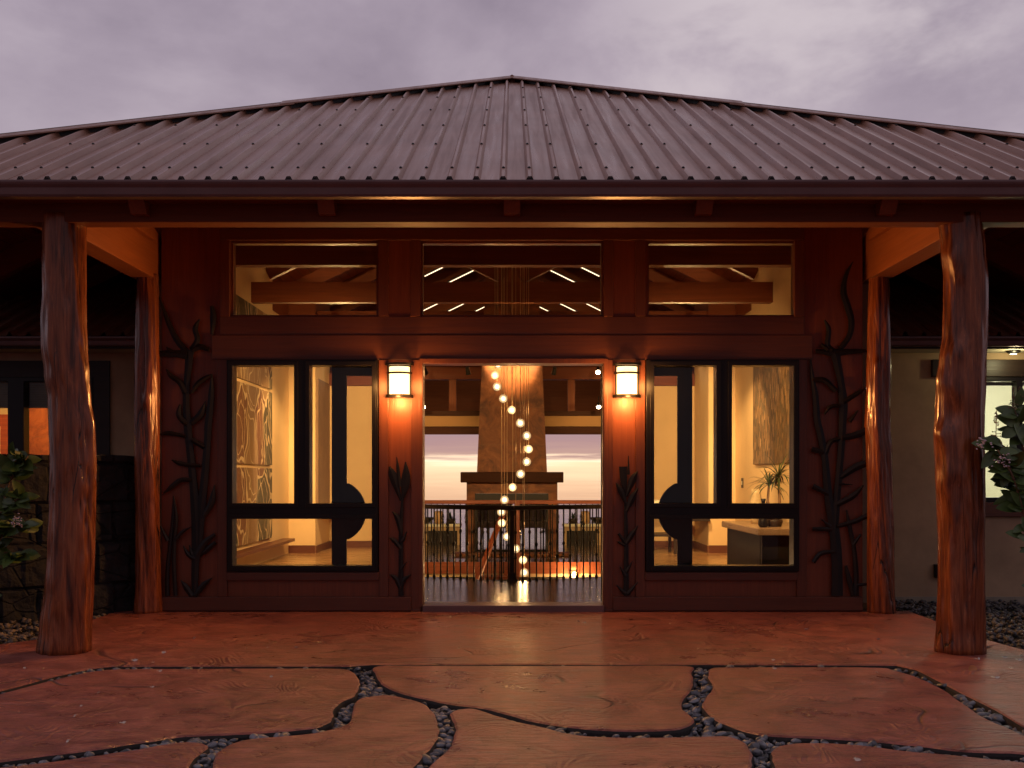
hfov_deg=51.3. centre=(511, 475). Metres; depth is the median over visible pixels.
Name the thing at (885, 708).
pavement
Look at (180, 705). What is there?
pavement
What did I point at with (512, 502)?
stair railing
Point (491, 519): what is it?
armchair
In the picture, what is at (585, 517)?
lidded jar
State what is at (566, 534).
wall
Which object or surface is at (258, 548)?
wall ledge
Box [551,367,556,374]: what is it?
track light
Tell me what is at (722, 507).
window
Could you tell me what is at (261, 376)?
art panel
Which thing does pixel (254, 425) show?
art panel
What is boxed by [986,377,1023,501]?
window
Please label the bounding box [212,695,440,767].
pavement
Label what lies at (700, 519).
wall shelf
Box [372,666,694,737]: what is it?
pavement
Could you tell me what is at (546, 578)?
ground
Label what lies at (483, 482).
fireplace
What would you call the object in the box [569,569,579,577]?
stair light
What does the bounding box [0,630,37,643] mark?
terrain
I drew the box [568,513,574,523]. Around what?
potted plant
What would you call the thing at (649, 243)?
clerestory window
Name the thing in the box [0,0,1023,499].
sky
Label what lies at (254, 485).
art panel
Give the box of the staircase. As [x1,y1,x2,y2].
[475,510,518,579]
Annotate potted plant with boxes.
[446,512,455,523]
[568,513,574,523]
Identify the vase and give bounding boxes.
[749,489,761,523]
[758,499,768,526]
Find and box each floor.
[258,548,371,563]
[425,528,601,601]
[654,548,866,608]
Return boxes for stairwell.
[425,562,600,576]
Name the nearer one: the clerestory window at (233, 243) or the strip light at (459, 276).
the clerestory window at (233, 243)
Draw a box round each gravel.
[0,614,105,643]
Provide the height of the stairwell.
2.766 m
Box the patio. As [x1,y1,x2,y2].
[0,611,1023,732]
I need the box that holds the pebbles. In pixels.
[1,665,1023,767]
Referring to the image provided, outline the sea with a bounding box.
[426,504,600,512]
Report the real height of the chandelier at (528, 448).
4.373 m
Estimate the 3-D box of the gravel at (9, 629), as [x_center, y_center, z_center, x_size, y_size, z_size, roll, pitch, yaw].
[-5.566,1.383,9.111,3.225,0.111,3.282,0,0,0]
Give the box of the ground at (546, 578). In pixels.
[442,577,701,736]
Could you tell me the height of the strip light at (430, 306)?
0.796 m
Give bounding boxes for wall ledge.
[237,538,294,557]
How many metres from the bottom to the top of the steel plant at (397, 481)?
1.380 m
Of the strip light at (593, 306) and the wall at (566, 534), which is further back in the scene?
the strip light at (593, 306)
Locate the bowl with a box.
[591,517,600,523]
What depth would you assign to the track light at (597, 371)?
16.86 m
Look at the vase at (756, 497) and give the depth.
13.84 m
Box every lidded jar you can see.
[435,511,441,523]
[582,511,588,523]
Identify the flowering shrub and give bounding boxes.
[0,442,42,596]
[972,386,1023,626]
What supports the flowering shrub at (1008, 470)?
on the pebbles at (1008, 624)
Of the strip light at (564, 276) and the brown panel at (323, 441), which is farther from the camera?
the strip light at (564, 276)
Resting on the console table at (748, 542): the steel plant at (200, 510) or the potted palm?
the potted palm
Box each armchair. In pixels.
[478,504,510,541]
[520,504,544,541]
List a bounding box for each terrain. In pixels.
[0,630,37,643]
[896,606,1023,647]
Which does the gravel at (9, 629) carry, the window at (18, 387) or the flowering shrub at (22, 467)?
the flowering shrub at (22, 467)
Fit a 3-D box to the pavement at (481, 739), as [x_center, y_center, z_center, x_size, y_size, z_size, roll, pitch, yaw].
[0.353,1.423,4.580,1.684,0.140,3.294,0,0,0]
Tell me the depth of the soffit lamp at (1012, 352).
11.41 m
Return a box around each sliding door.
[332,367,371,563]
[601,366,691,600]
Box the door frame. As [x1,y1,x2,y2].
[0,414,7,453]
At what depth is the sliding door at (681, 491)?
10.95 m
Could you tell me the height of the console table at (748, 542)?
0.675 m
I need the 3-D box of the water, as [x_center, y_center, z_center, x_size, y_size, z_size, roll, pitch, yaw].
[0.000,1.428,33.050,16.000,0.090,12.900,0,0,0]
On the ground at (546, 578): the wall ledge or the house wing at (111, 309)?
the house wing at (111, 309)
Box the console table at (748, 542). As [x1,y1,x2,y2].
[722,521,788,563]
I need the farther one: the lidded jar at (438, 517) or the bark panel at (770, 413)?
the lidded jar at (438, 517)
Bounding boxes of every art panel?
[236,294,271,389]
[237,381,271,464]
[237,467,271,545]
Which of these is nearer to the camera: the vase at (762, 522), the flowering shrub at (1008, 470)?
the flowering shrub at (1008, 470)
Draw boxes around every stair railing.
[425,500,600,576]
[425,504,600,581]
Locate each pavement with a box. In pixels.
[0,669,360,766]
[0,742,209,767]
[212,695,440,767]
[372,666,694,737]
[429,709,753,767]
[701,667,1023,761]
[770,743,1023,767]
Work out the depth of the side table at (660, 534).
17.64 m
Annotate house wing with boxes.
[0,275,136,455]
[890,275,1023,605]
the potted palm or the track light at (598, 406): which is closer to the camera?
the potted palm
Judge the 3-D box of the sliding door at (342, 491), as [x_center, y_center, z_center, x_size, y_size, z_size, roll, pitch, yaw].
[-1.383,0.072,10.970,0.936,2.421,0.052,0,0,0]
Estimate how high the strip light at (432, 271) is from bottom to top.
0.262 m
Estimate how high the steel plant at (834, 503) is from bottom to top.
3.333 m
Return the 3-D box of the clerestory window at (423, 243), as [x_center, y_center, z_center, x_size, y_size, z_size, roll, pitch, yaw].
[0.000,-1.977,10.737,1.823,0.749,0.100,0,0,0]
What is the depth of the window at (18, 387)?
11.66 m
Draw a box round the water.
[426,513,600,527]
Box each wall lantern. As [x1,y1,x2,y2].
[385,362,413,397]
[613,362,640,397]
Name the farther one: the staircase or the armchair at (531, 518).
the armchair at (531, 518)
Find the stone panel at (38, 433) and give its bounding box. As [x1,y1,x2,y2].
[29,408,48,454]
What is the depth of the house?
10.62 m
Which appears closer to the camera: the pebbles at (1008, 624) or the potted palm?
the pebbles at (1008, 624)
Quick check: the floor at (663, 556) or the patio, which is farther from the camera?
the floor at (663, 556)
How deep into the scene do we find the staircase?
15.30 m
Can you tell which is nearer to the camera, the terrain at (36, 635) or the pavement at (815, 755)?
the pavement at (815, 755)
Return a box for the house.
[0,75,1023,655]
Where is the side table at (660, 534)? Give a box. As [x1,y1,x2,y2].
[654,500,676,553]
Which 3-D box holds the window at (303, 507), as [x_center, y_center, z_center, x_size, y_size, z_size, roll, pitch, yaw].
[-2.087,-0.103,10.686,1.503,2.109,0.182,0,0,0]
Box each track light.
[465,367,470,374]
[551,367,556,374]
[595,367,600,373]
[596,396,600,408]
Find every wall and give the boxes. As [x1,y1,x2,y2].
[0,454,134,625]
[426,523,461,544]
[562,523,600,544]
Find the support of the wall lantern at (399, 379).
attached to the house
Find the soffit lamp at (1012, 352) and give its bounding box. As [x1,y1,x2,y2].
[1006,350,1020,354]
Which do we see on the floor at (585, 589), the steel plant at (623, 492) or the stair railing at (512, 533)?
the stair railing at (512, 533)
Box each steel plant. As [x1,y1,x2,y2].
[159,296,216,596]
[388,457,410,595]
[616,456,638,595]
[810,262,866,595]
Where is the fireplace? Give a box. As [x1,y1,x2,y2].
[455,268,568,556]
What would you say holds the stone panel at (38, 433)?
attached to the house wing at (111, 309)
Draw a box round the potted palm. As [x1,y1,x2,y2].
[746,453,788,526]
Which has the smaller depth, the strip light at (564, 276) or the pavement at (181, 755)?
the pavement at (181, 755)
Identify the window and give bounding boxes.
[0,377,92,453]
[227,360,378,571]
[231,241,377,315]
[421,241,602,315]
[645,360,798,571]
[647,241,793,315]
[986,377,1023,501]
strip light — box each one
[424,268,441,275]
[424,281,480,310]
[447,270,472,281]
[543,281,599,310]
[551,270,576,281]
[582,268,599,275]
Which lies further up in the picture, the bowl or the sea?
the sea
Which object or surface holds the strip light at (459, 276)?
attached to the house
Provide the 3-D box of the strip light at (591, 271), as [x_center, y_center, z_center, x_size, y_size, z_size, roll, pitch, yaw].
[1.500,-4.056,21.000,0.451,0.262,0.070,0,0,0]
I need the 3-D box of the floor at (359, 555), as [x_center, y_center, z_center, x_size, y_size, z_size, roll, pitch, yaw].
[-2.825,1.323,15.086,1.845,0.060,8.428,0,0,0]
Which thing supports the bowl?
on the wall at (566, 534)
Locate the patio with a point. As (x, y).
(367, 641)
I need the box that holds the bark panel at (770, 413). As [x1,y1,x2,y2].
[753,367,788,463]
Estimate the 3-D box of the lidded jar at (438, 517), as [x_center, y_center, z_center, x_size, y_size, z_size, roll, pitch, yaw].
[-1.380,0.778,20.070,0.170,0.240,0.166,0,0,0]
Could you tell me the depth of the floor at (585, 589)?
12.48 m
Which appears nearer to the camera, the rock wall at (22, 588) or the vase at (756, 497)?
the rock wall at (22, 588)
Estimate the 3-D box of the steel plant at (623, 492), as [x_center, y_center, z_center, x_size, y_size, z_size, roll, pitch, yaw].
[1.145,0.497,10.618,0.229,1.393,0.038,0,0,0]
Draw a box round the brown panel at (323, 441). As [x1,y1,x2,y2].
[317,378,329,502]
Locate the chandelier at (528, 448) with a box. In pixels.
[491,268,532,576]
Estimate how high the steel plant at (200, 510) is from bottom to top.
3.028 m
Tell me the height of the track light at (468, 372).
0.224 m
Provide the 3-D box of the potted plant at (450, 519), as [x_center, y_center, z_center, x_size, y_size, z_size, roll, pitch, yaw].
[-1.149,0.780,20.072,0.234,0.237,0.282,0,0,0]
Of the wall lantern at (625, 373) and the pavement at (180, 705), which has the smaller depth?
the pavement at (180, 705)
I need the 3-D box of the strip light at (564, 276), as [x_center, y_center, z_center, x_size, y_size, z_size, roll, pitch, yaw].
[1.485,-4.064,22.700,1.541,0.796,0.070,0,0,0]
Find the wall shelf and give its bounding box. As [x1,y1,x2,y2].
[692,519,709,520]
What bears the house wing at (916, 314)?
on the ground at (546, 578)

